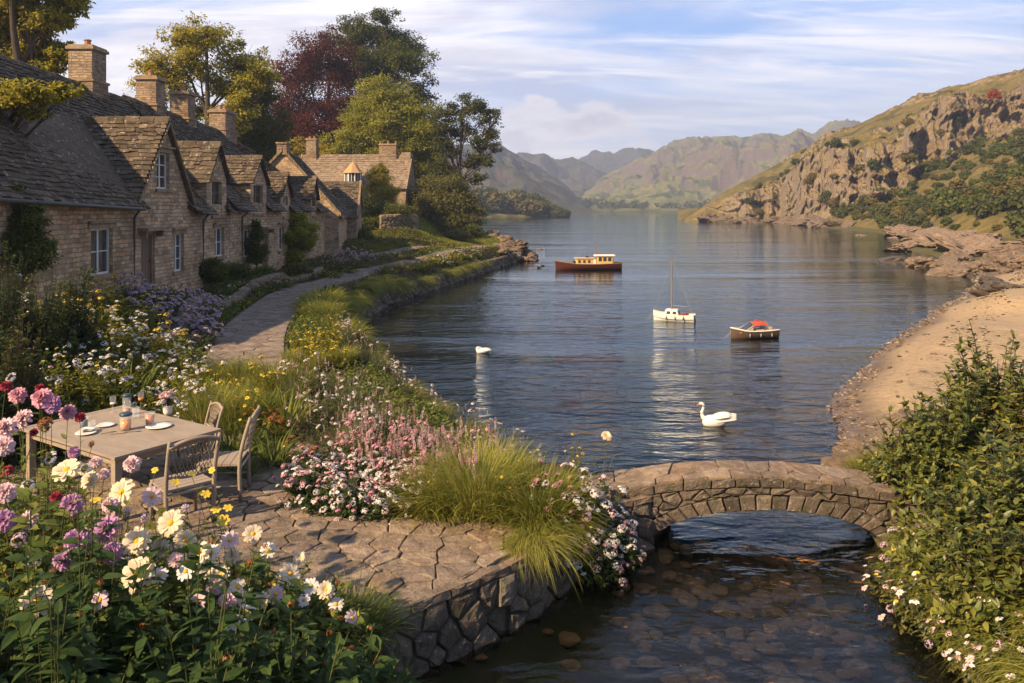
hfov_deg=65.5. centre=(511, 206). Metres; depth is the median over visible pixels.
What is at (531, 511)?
ornamental grass
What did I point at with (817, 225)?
boulder
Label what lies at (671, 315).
sailing boat
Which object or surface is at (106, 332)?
white flower clump
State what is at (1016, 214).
hill shrub
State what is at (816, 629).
stream stone
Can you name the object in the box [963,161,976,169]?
hill shrub
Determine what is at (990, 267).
boulder
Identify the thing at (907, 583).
drooping grass
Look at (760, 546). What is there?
stream stone
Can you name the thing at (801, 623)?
stream stone
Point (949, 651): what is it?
bank flower plant
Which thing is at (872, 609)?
bank flower plant
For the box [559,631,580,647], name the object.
stream stone
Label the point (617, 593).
stream stone
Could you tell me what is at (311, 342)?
yellow flower clump
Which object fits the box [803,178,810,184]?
hill shrub
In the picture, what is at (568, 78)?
sky
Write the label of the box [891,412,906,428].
boulder
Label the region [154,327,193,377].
white flower clump
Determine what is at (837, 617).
stream stone
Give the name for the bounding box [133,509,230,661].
dahlia plant
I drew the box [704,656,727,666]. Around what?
stream stone
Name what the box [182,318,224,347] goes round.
lilac flower clump
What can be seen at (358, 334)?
grass mound
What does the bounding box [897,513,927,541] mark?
bank flower plant
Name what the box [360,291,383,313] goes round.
hanging grass
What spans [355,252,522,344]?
bank wall
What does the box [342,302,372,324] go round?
hanging grass
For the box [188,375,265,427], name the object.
grass clump
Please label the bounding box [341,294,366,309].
hanging grass
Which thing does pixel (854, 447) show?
boulder
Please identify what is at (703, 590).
stream stone
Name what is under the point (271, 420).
orange flower clump
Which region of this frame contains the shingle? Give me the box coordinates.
[818,268,1023,454]
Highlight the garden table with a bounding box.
[20,405,220,520]
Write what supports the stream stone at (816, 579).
on the beach
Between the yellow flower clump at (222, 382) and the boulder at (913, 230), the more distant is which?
the boulder at (913, 230)
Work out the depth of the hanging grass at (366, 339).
22.25 m
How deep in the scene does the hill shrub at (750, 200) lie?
233.08 m
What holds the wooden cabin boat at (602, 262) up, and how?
on the water
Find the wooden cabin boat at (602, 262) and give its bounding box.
[554,249,621,270]
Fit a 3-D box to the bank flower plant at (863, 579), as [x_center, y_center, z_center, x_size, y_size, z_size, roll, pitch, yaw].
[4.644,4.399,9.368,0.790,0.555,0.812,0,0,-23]
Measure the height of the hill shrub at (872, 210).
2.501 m
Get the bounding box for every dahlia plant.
[0,380,32,556]
[0,409,38,572]
[0,451,118,682]
[0,465,49,638]
[0,507,150,682]
[0,545,75,682]
[5,372,99,574]
[7,492,166,682]
[8,383,105,584]
[44,451,158,601]
[49,458,160,644]
[116,539,273,682]
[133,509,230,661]
[135,552,274,682]
[141,486,215,625]
[171,467,278,586]
[208,530,305,657]
[218,577,350,682]
[240,524,345,628]
[251,600,364,682]
[275,563,379,664]
[307,615,419,682]
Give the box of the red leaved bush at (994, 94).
[986,88,1001,111]
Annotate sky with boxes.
[18,0,1023,159]
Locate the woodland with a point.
(586, 202)
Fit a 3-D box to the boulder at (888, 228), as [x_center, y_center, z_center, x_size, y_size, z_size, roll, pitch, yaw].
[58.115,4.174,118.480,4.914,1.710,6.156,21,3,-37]
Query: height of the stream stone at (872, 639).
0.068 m
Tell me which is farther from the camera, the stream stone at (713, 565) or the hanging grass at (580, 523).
the stream stone at (713, 565)
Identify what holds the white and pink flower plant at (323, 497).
on the ground at (537, 656)
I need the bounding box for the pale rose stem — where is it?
[592,431,613,480]
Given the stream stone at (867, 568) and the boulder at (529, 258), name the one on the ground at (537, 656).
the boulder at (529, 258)
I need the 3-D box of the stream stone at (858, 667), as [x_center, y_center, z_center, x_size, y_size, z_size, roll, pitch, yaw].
[3.592,4.824,8.306,0.293,0.135,0.334,-3,8,-1]
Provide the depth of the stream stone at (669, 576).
10.22 m
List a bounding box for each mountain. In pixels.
[444,143,599,212]
[517,152,606,197]
[578,147,655,173]
[582,119,860,207]
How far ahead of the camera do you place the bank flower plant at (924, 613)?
8.37 m
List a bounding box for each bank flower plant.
[852,560,924,625]
[861,545,911,603]
[862,558,910,608]
[878,571,936,638]
[880,524,929,560]
[883,561,919,615]
[889,577,961,658]
[895,571,929,625]
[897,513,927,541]
[905,580,966,647]
[920,618,980,682]
[935,593,957,635]
[942,630,993,682]
[946,634,1023,682]
[953,615,1023,679]
[962,645,1016,682]
[968,586,1023,659]
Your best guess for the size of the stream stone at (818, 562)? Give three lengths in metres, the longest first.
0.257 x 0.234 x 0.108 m
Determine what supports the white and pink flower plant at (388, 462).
on the ground at (537, 656)
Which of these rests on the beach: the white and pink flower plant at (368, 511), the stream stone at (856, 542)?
the stream stone at (856, 542)
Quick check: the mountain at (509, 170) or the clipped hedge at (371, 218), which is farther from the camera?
the mountain at (509, 170)
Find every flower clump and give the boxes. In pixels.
[36,346,94,398]
[41,337,82,378]
[53,353,126,411]
[59,261,95,309]
[69,290,96,316]
[69,325,91,375]
[74,350,121,399]
[77,333,132,380]
[83,309,107,344]
[87,289,127,338]
[88,300,133,342]
[89,272,124,312]
[92,290,118,319]
[96,344,147,397]
[99,315,136,357]
[103,284,143,322]
[104,358,148,402]
[110,317,151,358]
[111,295,142,330]
[114,271,148,300]
[116,337,154,379]
[117,290,165,324]
[119,526,167,588]
[124,310,160,358]
[125,293,165,336]
[126,333,175,381]
[128,279,171,306]
[131,357,182,400]
[131,380,176,413]
[137,322,180,360]
[143,388,200,416]
[144,312,196,365]
[146,295,186,323]
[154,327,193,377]
[155,369,196,411]
[156,282,195,305]
[156,309,198,336]
[160,360,197,395]
[163,294,209,317]
[165,347,204,385]
[169,320,217,348]
[172,358,219,395]
[173,374,224,416]
[174,403,194,421]
[176,386,211,419]
[181,288,214,305]
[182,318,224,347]
[184,313,217,335]
[186,301,224,331]
[188,344,229,382]
[199,293,222,316]
[202,362,245,396]
[218,284,238,293]
[230,299,253,310]
[232,389,268,426]
[239,407,276,434]
[242,354,286,398]
[255,408,281,438]
[257,285,274,292]
[263,362,309,406]
[266,415,296,440]
[279,347,323,382]
[282,394,322,439]
[283,435,307,462]
[289,330,309,352]
[289,445,319,467]
[292,352,344,398]
[293,338,313,362]
[293,380,330,418]
[296,406,345,448]
[300,321,324,348]
[309,385,350,428]
[310,327,337,358]
[310,343,332,365]
[310,408,368,458]
[312,360,358,404]
[317,269,330,277]
[318,318,342,346]
[320,398,368,440]
[327,271,342,278]
[327,341,349,367]
[329,245,358,262]
[330,370,375,412]
[333,315,353,337]
[334,323,359,347]
[337,318,361,343]
[342,269,356,273]
[343,400,389,453]
[348,329,376,356]
[349,382,388,422]
[353,337,378,362]
[356,249,375,263]
[360,384,411,438]
[361,341,389,372]
[381,357,411,390]
[383,355,394,373]
[385,361,400,378]
[393,373,422,397]
[415,384,443,405]
[423,256,442,265]
[430,396,458,419]
[447,402,490,439]
[470,422,506,453]
[478,418,507,446]
[501,428,541,460]
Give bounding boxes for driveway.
[351,246,463,258]
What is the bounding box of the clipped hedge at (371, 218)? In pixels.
[362,193,414,230]
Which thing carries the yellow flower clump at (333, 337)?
on the ground at (537, 656)
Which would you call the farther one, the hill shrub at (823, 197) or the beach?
the hill shrub at (823, 197)
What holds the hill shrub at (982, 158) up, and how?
on the hills
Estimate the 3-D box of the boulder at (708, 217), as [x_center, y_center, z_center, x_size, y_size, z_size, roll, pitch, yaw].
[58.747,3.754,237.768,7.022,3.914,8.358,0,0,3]
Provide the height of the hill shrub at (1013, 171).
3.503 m
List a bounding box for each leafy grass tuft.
[279,559,380,646]
[301,561,422,662]
[367,639,435,682]
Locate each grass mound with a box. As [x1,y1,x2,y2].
[288,289,352,310]
[288,294,353,314]
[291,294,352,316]
[300,283,351,302]
[301,291,348,305]
[303,302,350,317]
[305,311,380,339]
[416,260,434,268]
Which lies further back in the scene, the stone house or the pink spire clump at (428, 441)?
the stone house
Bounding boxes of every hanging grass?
[338,314,369,328]
[340,299,373,322]
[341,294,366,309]
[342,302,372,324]
[344,317,379,339]
[345,307,361,319]
[346,288,374,304]
[347,310,371,325]
[352,280,385,296]
[352,296,368,313]
[354,295,379,311]
[356,333,383,345]
[357,283,383,298]
[357,339,397,369]
[358,331,385,352]
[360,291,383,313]
[362,291,379,305]
[364,277,389,292]
[369,354,400,369]
[370,280,385,294]
[371,357,406,372]
[374,273,400,290]
[377,279,393,295]
[380,281,401,297]
[389,282,411,297]
[393,277,414,290]
[393,285,408,295]
[395,378,439,403]
[400,281,417,295]
[408,277,431,291]
[409,386,439,400]
[414,275,436,290]
[419,395,456,419]
[422,398,467,421]
[426,273,444,282]
[434,268,455,281]
[440,269,463,281]
[447,268,462,279]
[448,266,469,278]
[451,416,500,439]
[453,265,472,275]
[459,265,472,274]
[466,263,481,271]
[492,510,610,609]
[493,529,564,586]
[549,504,618,571]
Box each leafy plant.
[3,348,67,389]
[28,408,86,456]
[29,365,71,399]
[36,398,90,455]
[41,391,78,419]
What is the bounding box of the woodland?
[578,196,712,210]
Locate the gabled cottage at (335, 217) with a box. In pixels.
[269,142,350,256]
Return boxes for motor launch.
[725,319,779,340]
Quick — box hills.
[678,68,1023,239]
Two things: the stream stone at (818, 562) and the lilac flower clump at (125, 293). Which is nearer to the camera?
the stream stone at (818, 562)
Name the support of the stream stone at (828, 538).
on the beach
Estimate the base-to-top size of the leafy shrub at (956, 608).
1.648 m
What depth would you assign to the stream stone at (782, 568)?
10.59 m
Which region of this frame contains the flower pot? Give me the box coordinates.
[156,389,178,415]
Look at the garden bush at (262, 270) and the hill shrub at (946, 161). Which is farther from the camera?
the hill shrub at (946, 161)
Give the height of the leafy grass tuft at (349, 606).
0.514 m
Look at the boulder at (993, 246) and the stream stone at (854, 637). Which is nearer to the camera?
the stream stone at (854, 637)
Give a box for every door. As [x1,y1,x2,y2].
[137,227,168,294]
[262,226,277,265]
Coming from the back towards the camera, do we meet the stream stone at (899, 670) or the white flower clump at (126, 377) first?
the white flower clump at (126, 377)
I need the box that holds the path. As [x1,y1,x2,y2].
[196,245,490,482]
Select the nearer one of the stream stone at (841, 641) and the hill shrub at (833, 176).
the stream stone at (841, 641)
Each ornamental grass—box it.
[376,447,490,535]
[392,416,571,529]
[465,440,610,550]
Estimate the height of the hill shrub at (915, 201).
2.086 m
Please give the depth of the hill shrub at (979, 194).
110.17 m
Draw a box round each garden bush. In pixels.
[199,256,233,287]
[224,260,255,281]
[249,264,278,277]
[285,262,314,275]
[357,228,377,241]
[443,229,468,241]
[457,222,487,238]
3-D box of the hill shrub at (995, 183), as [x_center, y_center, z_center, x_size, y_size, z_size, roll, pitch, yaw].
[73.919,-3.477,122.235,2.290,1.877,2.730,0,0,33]
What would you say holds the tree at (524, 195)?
on the ground at (537, 656)
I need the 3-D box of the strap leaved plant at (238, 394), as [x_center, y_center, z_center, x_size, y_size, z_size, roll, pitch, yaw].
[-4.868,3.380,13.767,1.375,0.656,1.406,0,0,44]
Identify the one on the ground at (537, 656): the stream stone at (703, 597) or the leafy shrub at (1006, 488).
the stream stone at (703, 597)
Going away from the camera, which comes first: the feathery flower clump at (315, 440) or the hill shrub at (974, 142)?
the feathery flower clump at (315, 440)
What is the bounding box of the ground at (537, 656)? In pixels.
[45,208,1020,682]
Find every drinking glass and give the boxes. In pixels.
[80,419,87,427]
[119,411,131,429]
[122,393,131,411]
[145,414,153,424]
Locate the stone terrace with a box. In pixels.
[0,444,654,682]
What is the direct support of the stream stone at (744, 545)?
on the lake bed
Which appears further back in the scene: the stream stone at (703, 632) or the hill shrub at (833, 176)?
the hill shrub at (833, 176)
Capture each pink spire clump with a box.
[321,250,346,270]
[333,420,389,471]
[336,397,416,466]
[344,250,360,268]
[347,431,400,488]
[357,400,430,466]
[367,424,430,485]
[377,426,462,484]
[385,415,446,464]
[403,422,463,464]
[410,434,472,481]
[426,416,507,464]
[427,427,480,467]
[430,441,484,488]
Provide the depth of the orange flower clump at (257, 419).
13.09 m
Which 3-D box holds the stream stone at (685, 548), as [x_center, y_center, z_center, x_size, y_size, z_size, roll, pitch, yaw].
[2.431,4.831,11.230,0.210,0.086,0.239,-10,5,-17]
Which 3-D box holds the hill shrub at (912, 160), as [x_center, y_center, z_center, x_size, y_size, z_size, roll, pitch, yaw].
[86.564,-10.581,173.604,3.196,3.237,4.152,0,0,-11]
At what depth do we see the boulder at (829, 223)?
169.55 m
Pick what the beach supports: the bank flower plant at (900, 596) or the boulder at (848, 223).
the bank flower plant at (900, 596)
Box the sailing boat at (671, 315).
[646,257,695,323]
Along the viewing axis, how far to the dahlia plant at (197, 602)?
4.87 m
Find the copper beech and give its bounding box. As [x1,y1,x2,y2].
[262,20,368,156]
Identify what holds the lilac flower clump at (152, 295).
on the ground at (537, 656)
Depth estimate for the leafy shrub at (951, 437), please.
10.64 m
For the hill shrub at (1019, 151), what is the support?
on the hills
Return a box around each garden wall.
[144,267,323,343]
[379,213,418,230]
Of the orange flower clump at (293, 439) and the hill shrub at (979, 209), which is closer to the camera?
the orange flower clump at (293, 439)
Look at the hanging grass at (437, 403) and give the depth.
16.45 m
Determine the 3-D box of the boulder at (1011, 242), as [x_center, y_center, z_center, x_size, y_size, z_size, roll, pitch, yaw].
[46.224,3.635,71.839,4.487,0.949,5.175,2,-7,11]
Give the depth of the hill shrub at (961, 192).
128.35 m
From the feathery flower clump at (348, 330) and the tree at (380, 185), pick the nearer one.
the feathery flower clump at (348, 330)
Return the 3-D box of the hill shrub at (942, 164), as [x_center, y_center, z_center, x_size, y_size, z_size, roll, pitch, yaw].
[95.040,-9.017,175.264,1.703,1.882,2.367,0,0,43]
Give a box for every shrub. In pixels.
[0,182,63,296]
[0,241,56,381]
[0,289,56,463]
[0,307,40,468]
[3,248,83,374]
[41,261,107,367]
[243,218,270,268]
[281,210,321,264]
[407,170,488,232]
[743,197,754,203]
[755,208,763,215]
[789,158,798,165]
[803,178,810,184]
[807,172,816,182]
[819,190,831,202]
[827,198,839,207]
[828,173,839,178]
[829,206,838,214]
[830,137,841,147]
[834,210,846,218]
[837,207,849,215]
[847,203,864,215]
[848,139,860,145]
[850,210,862,215]
[851,164,864,173]
[852,213,859,219]
[856,194,867,205]
[856,395,954,516]
[864,198,881,205]
[866,159,878,170]
[868,187,892,201]
[868,206,879,214]
[873,210,891,221]
[873,214,891,224]
[878,202,897,217]
[881,219,893,224]
[881,368,1021,507]
[884,457,1006,606]
[889,196,907,205]
[890,186,900,192]
[891,208,904,219]
[893,186,910,197]
[899,151,918,164]
[899,152,917,162]
[899,195,917,206]
[900,117,914,126]
[900,211,915,220]
[903,212,924,226]
[907,180,915,187]
[908,190,917,195]
[908,203,920,210]
[911,196,925,204]
[913,486,1023,662]
[917,198,930,206]
[918,161,934,173]
[920,319,1023,462]
[920,414,1023,572]
[921,172,931,178]
[921,221,933,227]
[923,189,931,194]
[924,205,928,215]
[926,163,938,170]
[927,184,958,201]
[927,197,954,217]
[928,347,1022,462]
[929,174,937,179]
[930,157,940,162]
[930,182,944,188]
[936,129,947,135]
[936,158,951,167]
[940,162,947,167]
[940,217,953,226]
[943,171,955,179]
[944,148,958,157]
[948,178,966,189]
[949,194,971,212]
[949,223,960,229]
[951,165,958,170]
[953,113,963,121]
[953,188,964,195]
[956,158,971,165]
[958,142,974,153]
[958,170,971,177]
[960,114,970,124]
[961,174,968,179]
[962,204,972,214]
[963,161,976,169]
[964,184,975,195]
[965,190,973,195]
[965,543,1023,638]
[968,139,982,145]
[968,178,976,184]
[969,200,992,217]
[971,146,981,153]
[971,185,985,192]
[971,188,993,203]
[972,221,980,226]
[975,135,987,141]
[975,375,1023,474]
[976,142,985,146]
[976,149,986,156]
[979,154,990,163]
[980,182,994,192]
[981,177,991,182]
[983,150,999,157]
[985,159,993,163]
[987,168,996,178]
[987,179,1000,186]
[987,194,1007,213]
[988,141,1001,150]
[988,187,1006,197]
[991,161,1007,168]
[991,223,1002,230]
[992,171,1005,182]
[993,146,1010,154]
[994,164,1014,176]
[995,136,1002,141]
[998,176,1023,190]
[999,189,1023,209]
[1000,157,1010,162]
[1002,166,1023,179]
[1003,208,1023,230]
[1004,138,1023,149]
[1005,136,1015,140]
[1005,170,1023,179]
[1006,148,1016,155]
[1010,127,1023,135]
[1011,146,1023,157]
[1013,186,1023,192]
[1013,217,1023,238]
[1014,152,1023,163]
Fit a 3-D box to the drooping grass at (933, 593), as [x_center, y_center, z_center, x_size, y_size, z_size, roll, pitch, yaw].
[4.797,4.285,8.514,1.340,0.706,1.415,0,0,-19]
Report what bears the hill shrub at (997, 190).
on the hills
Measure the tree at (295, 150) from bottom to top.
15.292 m
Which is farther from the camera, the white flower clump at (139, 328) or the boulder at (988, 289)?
the boulder at (988, 289)
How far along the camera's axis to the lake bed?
26.76 m
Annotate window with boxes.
[11,218,50,281]
[88,220,120,280]
[155,144,175,192]
[172,227,189,275]
[213,222,229,258]
[243,224,251,259]
[278,222,287,252]
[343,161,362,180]
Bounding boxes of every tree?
[0,0,95,75]
[0,77,87,137]
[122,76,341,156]
[128,10,282,136]
[224,70,297,161]
[312,71,447,177]
[324,6,441,127]
[362,161,401,207]
[416,118,461,190]
[422,92,504,214]
[475,185,497,202]
[481,195,496,211]
[485,188,505,211]
[486,196,509,211]
[496,197,508,212]
[497,199,512,212]
[505,192,525,209]
[506,188,522,194]
[510,202,525,213]
[512,189,533,200]
[516,199,538,215]
[527,200,545,215]
[532,193,541,200]
[539,199,554,213]
[549,204,558,213]
[549,210,555,216]
[553,207,564,216]
[561,209,571,216]
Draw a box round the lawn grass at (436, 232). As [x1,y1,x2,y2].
[345,216,500,258]
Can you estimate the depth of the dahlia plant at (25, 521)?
5.34 m
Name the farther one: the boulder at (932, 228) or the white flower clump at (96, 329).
the boulder at (932, 228)
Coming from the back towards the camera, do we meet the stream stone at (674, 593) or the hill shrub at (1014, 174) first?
the hill shrub at (1014, 174)
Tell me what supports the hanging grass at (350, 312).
on the ground at (537, 656)
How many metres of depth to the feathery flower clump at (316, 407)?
13.91 m
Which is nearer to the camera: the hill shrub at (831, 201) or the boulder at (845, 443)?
the boulder at (845, 443)
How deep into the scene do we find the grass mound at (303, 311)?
23.44 m
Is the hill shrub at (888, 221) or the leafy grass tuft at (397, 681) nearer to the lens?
the leafy grass tuft at (397, 681)
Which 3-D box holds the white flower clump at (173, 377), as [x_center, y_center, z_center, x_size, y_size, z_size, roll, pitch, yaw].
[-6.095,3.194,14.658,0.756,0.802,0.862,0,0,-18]
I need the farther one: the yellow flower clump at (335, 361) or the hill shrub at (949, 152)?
the hill shrub at (949, 152)
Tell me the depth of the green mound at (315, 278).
34.33 m
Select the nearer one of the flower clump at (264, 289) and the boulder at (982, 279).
the flower clump at (264, 289)
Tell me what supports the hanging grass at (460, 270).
on the ground at (537, 656)
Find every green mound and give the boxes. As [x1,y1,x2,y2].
[203,283,228,294]
[214,287,235,297]
[246,284,265,297]
[266,280,282,291]
[275,277,297,288]
[301,302,342,321]
[309,273,323,280]
[316,314,348,326]
[318,312,343,323]
[328,270,345,275]
[340,265,359,272]
[357,262,368,268]
[372,263,395,275]
[385,263,398,272]
[389,260,408,271]
[403,253,418,259]
[405,261,419,269]
[414,261,429,272]
[422,251,443,258]
[450,253,469,264]
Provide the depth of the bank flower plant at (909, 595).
9.03 m
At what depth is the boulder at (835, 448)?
14.02 m
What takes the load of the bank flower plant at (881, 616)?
on the beach
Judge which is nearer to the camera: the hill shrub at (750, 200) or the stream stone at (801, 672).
the stream stone at (801, 672)
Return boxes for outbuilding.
[322,180,363,240]
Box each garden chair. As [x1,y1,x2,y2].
[149,432,220,521]
[177,401,223,468]
[196,406,260,503]
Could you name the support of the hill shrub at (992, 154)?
on the hills
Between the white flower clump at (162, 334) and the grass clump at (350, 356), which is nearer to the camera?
the white flower clump at (162, 334)
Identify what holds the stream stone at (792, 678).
on the lake bed
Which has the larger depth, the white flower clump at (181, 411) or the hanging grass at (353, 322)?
the hanging grass at (353, 322)
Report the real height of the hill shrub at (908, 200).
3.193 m
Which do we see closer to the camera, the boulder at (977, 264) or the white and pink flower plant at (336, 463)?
the white and pink flower plant at (336, 463)
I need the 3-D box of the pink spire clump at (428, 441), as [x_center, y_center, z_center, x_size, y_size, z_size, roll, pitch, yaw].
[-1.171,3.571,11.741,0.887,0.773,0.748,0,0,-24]
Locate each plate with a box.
[75,430,96,435]
[96,422,114,427]
[145,422,171,428]
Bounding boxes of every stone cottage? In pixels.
[0,39,238,315]
[122,70,305,270]
[207,105,329,262]
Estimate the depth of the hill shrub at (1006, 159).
142.65 m
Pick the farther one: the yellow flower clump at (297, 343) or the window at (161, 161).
the window at (161, 161)
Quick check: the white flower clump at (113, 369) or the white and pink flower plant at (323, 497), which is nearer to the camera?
the white and pink flower plant at (323, 497)
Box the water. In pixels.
[364,212,977,546]
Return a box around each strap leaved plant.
[74,369,160,409]
[78,356,174,409]
[175,434,259,471]
[177,377,232,397]
[190,417,278,454]
[193,383,260,414]
[217,444,271,487]
[220,416,291,456]
[232,381,328,436]
[240,422,321,467]
[241,385,300,419]
[255,417,307,445]
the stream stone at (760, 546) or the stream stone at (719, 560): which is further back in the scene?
the stream stone at (760, 546)
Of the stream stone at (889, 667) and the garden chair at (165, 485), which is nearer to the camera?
the stream stone at (889, 667)
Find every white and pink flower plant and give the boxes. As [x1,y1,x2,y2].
[267,457,338,509]
[281,435,346,482]
[294,467,362,520]
[312,453,361,485]
[312,471,382,520]
[329,449,386,491]
[340,477,409,527]
[358,461,399,492]
[367,472,424,519]
[368,458,420,493]
[380,456,425,488]
[530,459,603,526]
[550,516,617,575]
[555,467,627,546]
[573,513,642,587]
[575,527,634,591]
[578,505,641,572]
[598,526,646,568]
[613,545,643,581]
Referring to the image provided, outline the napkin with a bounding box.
[79,426,95,430]
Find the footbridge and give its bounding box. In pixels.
[589,460,926,541]
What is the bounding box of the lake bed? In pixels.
[379,210,955,682]
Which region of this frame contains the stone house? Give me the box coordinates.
[300,136,417,211]
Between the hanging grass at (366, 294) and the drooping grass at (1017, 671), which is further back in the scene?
the hanging grass at (366, 294)
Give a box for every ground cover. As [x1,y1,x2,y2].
[0,594,382,680]
[19,275,540,545]
[253,226,500,294]
[877,411,1018,544]
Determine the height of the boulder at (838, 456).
0.366 m
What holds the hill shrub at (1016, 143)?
on the hills
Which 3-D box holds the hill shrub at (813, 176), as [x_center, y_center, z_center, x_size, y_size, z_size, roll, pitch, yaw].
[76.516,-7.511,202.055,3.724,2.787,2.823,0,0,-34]
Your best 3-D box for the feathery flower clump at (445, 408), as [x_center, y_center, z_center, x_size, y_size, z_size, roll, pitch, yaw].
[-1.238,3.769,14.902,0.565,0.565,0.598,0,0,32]
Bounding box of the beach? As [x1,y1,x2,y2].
[775,270,1023,682]
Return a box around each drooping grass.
[856,536,918,598]
[875,521,929,564]
[881,556,932,609]
[889,573,957,648]
[903,521,935,558]
[912,598,993,679]
[918,616,1023,682]
[937,555,1006,616]
[953,628,1023,682]
[961,574,1023,667]
[971,639,1023,682]
[993,607,1023,662]
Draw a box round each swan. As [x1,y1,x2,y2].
[476,346,490,353]
[697,402,736,427]
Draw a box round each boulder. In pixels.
[486,229,499,235]
[488,233,497,237]
[492,243,507,248]
[497,235,512,241]
[497,247,512,259]
[501,240,516,246]
[509,246,528,251]
[510,249,522,252]
[513,252,521,260]
[514,239,527,245]
[520,256,538,260]
[522,249,538,257]
[697,213,720,221]
[716,215,733,220]
[726,219,740,222]
[738,217,753,222]
[761,218,776,222]
[777,216,791,223]
[789,219,805,225]
[802,214,817,223]
[806,217,828,227]
[811,222,824,227]
[820,457,828,465]
[823,220,841,226]
[827,449,862,467]
[832,446,845,450]
[835,437,876,448]
[840,220,856,227]
[846,444,869,452]
[863,446,882,456]
[869,435,884,444]
[881,256,905,261]
[882,260,901,266]
[883,247,911,251]
[884,226,914,233]
[884,230,908,236]
[888,231,913,239]
[889,408,932,417]
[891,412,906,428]
[893,235,963,245]
[894,225,916,229]
[894,428,912,442]
[897,224,920,227]
[901,256,935,270]
[903,240,916,246]
[907,228,924,232]
[908,243,920,246]
[911,237,931,246]
[913,230,944,234]
[921,232,966,251]
[925,243,936,247]
[925,264,974,279]
[927,227,952,230]
[929,262,943,267]
[930,255,960,268]
[931,229,949,232]
[936,233,1001,248]
[942,229,976,234]
[947,234,1002,251]
[948,249,973,257]
[960,233,973,235]
[960,257,974,261]
[960,260,987,272]
[962,246,988,253]
[969,247,996,256]
[969,289,989,296]
[977,285,999,292]
[978,276,1002,284]
[979,263,1003,271]
[980,251,996,258]
[981,281,992,285]
[987,244,1022,252]
[987,254,1015,265]
[988,244,1003,248]
[990,281,1023,290]
[995,245,1023,254]
[996,268,1009,273]
[999,241,1021,244]
[999,267,1013,271]
[1004,263,1019,269]
[1007,255,1023,263]
[1011,252,1023,257]
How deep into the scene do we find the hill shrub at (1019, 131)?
178.15 m
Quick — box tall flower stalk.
[559,432,587,489]
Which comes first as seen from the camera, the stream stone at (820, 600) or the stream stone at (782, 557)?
the stream stone at (820, 600)
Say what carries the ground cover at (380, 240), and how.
on the ground at (537, 656)
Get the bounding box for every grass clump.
[152,369,252,424]
[184,354,243,388]
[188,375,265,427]
[193,377,283,435]
[211,347,272,386]
[227,367,284,399]
[236,351,313,390]
[271,367,322,398]
[275,346,303,364]
[293,348,333,371]
[325,341,363,365]
[834,452,867,469]
[841,442,884,469]
[850,455,871,471]
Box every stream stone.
[473,653,487,660]
[542,628,553,634]
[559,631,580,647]
[560,659,580,671]
[609,617,631,626]
[610,657,631,669]
[612,591,622,596]
[616,581,629,590]
[621,619,648,633]
[628,629,651,643]
[629,613,640,619]
[633,583,655,596]
[635,655,662,669]
[637,569,649,574]
[637,642,652,653]
[642,604,671,619]
[644,566,654,572]
[644,591,656,597]
[649,629,663,639]
[657,548,673,554]
[658,552,671,564]
[659,672,687,682]
[662,570,677,581]
[669,543,679,550]
[670,588,687,599]
[674,577,681,582]
[677,591,697,607]
[679,544,691,552]
[680,561,692,568]
[683,577,705,588]
[684,553,692,558]
[684,667,708,682]
[686,643,704,654]
[689,627,710,637]
[690,587,697,595]
[691,636,700,644]
[694,540,714,551]
[695,586,712,596]
[698,595,708,599]
[701,568,710,573]
[704,633,720,645]
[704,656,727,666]
[705,561,720,569]
[707,595,718,601]
[707,670,726,682]
[710,584,727,596]
[710,603,730,615]
[713,557,725,562]
[714,639,724,647]
[718,600,729,603]
[721,548,729,553]
[722,611,737,619]
[724,626,744,641]
[728,604,741,613]
[730,542,751,551]
[730,642,753,655]
[731,573,741,578]
[731,650,761,662]
[734,596,750,609]
[738,582,752,591]
[739,608,754,618]
[746,631,767,645]
[748,596,762,610]
[749,592,772,599]
[750,575,761,580]
[752,548,763,553]
[753,550,775,561]
[754,544,765,548]
[754,596,772,605]
[755,643,779,655]
[756,589,771,594]
[760,605,781,616]
[761,661,788,674]
[762,623,779,634]
[763,676,791,682]
[766,559,786,565]
[766,634,778,641]
[769,572,790,586]
[769,580,779,586]
[770,642,786,651]
[771,593,794,605]
[772,553,792,565]
[772,586,793,595]
[774,617,794,630]
[778,565,787,570]
[778,674,803,682]
[786,550,807,557]
[789,573,805,581]
[790,616,812,628]
[790,657,798,665]
[792,608,817,619]
[793,590,810,601]
[793,627,806,634]
[795,668,812,677]
[797,657,823,672]
[798,584,807,592]
[799,572,818,579]
[801,564,816,571]
[802,555,816,562]
[804,581,823,596]
[806,621,824,636]
[807,577,821,584]
[808,559,824,566]
[809,603,831,616]
[812,670,841,682]
[813,651,826,659]
[814,648,824,651]
[815,597,826,604]
[819,533,833,545]
[823,624,833,637]
[824,536,832,540]
[824,562,833,566]
[830,613,846,621]
[831,537,848,550]
[831,635,850,647]
[832,603,857,617]
[835,565,852,576]
[835,669,855,680]
[836,589,845,593]
[838,630,863,642]
[841,648,859,658]
[841,658,871,677]
[847,527,856,532]
[847,537,865,547]
[847,571,862,582]
[849,563,865,573]
[855,588,863,594]
[856,576,865,581]
[863,565,880,573]
[863,642,875,648]
[864,635,879,644]
[865,558,876,564]
[865,572,874,578]
[875,569,894,578]
[882,662,894,671]
[891,627,905,634]
[891,665,906,676]
[897,680,912,682]

